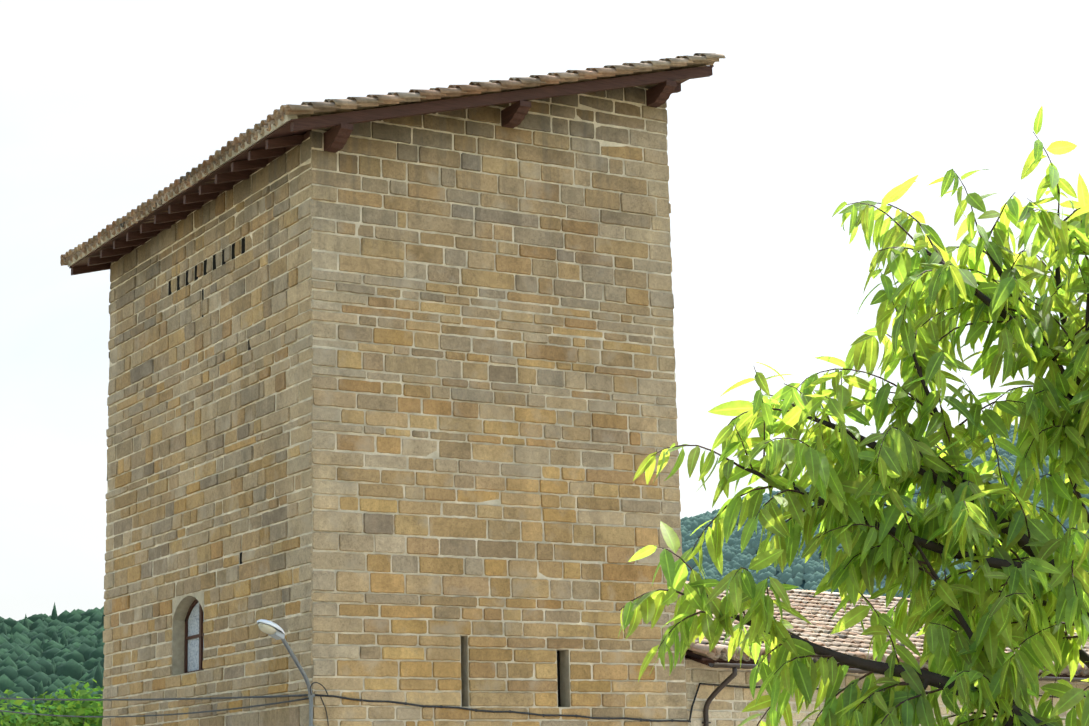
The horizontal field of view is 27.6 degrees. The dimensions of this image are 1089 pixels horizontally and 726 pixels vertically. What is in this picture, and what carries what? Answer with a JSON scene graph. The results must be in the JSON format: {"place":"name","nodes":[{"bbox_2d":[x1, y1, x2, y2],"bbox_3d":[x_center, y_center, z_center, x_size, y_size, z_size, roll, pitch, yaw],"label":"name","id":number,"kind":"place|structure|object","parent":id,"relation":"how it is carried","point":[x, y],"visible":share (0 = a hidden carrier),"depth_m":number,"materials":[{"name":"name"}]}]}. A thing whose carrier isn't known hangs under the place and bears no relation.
{"place":"outdoors","nodes":[
{"label":"outdoors","id":0,"kind":"place"},
{"bbox_2d":[69,65,713,274],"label":"roof eaves","id":1,"kind":"object","parent":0,"point":[240,166],"visible":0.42,"depth_m":35.49,"materials":[{"name":"brown wood"}]},
{"bbox_2d":[60,53,725,266],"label":"roof tiles","id":2,"kind":"object","parent":1,"relation":"on","point":[262,129],"visible":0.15,"depth_m":35.10,"materials":[{"name":"brown tile"}]},
{"bbox_2d":[0,0,1088,620],"label":"sky","id":3,"kind":"structure","parent":0,"point":[812,107],"materials":[{"name":"white"}]},
{"bbox_2d":[618,106,1088,725],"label":"peach tree","id":4,"kind":"object","parent":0,"point":[832,462],"depth_m":7.36,"materials":[{"name":"green plant"}]},
{"label":"terrain","id":5,"kind":"structure","parent":0,"visible":0},
{"bbox_2d":[102,83,687,725],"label":"tower stones","id":6,"kind":"object","parent":5,"relation":"on","point":[284,291],"visible":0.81,"depth_m":34.60,"materials":[{"name":"beige stone"}]},
{"bbox_2d":[171,590,203,679],"bbox_3d":[-5.713,4.487,36.293,0.296,1.382,1.420,5,-13,-30],"label":"arched window","id":7,"kind":"structure","parent":6,"relation":"in","point":[189,609],"depth_m":36.66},
{"bbox_2d":[257,619,328,725],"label":"street lamp","id":8,"kind":"object","parent":6,"relation":"attached to","point":[273,630],"visible":1,"depth_m":31.61,"materials":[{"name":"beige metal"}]},
{"bbox_2d":[168,237,569,706],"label":"tower reveals","id":9,"kind":"object","parent":6,"relation":"in","point":[178,646],"visible":0.35,"depth_m":35.05,"materials":[{"name":"brown stone"}]},
{"bbox_2d":[112,80,676,262],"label":"brackets","id":10,"kind":"object","parent":6,"relation":"attached to","point":[512,116],"visible":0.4,"depth_m":35.13,"materials":[{"name":"brown wood"}]},
{"bbox_2d":[103,86,686,725],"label":"tower wall mortar","id":11,"kind":"object","parent":6,"relation":"in","point":[517,366],"visible":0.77,"depth_m":34.53,"materials":[{"name":"beige concrete"}]},
{"bbox_2d":[557,651,560,706],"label":"dark tower openings","id":12,"kind":"object","parent":6,"relation":"in","point":[558,677],"depth_m":34.40,"materials":[{"name":"black"}]},
{"bbox_2d":[463,635,1088,725],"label":"stone blocks","id":13,"kind":"structure","parent":5,"relation":"on","point":[791,702],"depth_m":36.43,"materials":[{"name":"beige stone"}]},
{"bbox_2d":[0,683,1085,722],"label":"power cables","id":14,"kind":"object","parent":13,"relation":"attached to","point":[475,710],"visible":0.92,"depth_m":34.56,"materials":[{"name":"rubber"}]},
{"bbox_2d":[685,660,1088,725],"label":"house stones","id":15,"kind":"object","parent":13,"relation":"in","point":[711,676],"visible":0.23,"depth_m":36.27,"materials":[{"name":"beige stone"}]},
{"bbox_2d":[685,650,1088,682],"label":"roof eave","id":16,"kind":"object","parent":13,"relation":"on","point":[690,655],"visible":0.1,"depth_m":35.70,"materials":[{"name":"brown wood"}]},
{"bbox_2d":[683,581,1088,675],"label":"house roof tiles","id":17,"kind":"object","parent":16,"relation":"on","point":[817,611],"visible":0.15,"depth_m":40.67,"materials":[{"name":"beige tile"}]},
{"bbox_2d":[702,663,1087,725],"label":"gutter downpipe","id":18,"kind":"object","parent":13,"relation":"attached to","point":[723,684],"visible":0.52,"depth_m":35.60,"materials":[{"name":"brown metal"}]},
{"bbox_2d":[692,483,1047,600],"bbox_3d":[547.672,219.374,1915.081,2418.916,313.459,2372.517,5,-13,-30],"label":"hill forest","id":19,"kind":"object","parent":5,"relation":"on","point":[801,585],"depth_m":1313.28,"materials":[{"name":"green plant"}]},
{"bbox_2d":[680,424,1088,597],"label":"hill trees","id":20,"kind":"object","parent":19,"relation":"on","point":[813,570],"visible":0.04,"depth_m":1408.82,"materials":[{"name":"green plant"}]},
{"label":"tree wood","id":21,"kind":"object","parent":5,"relation":"on","visible":0},
{"bbox_2d":[0,679,103,725],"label":"bushes","id":22,"kind":"object","parent":21,"relation":"on","point":[78,708],"visible":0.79,"depth_m":83.83,"materials":[{"name":"green plant"}]},
{"bbox_3d":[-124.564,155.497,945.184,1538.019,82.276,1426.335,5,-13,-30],"label":"hill forest","id":23,"kind":"object","parent":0,"visible":0},
{"bbox_2d":[0,602,104,724],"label":"hill trees","id":24,"kind":"object","parent":23,"relation":"on","point":[41,653],"depth_m":703.17,"materials":[{"name":"green plant"}]}
]}

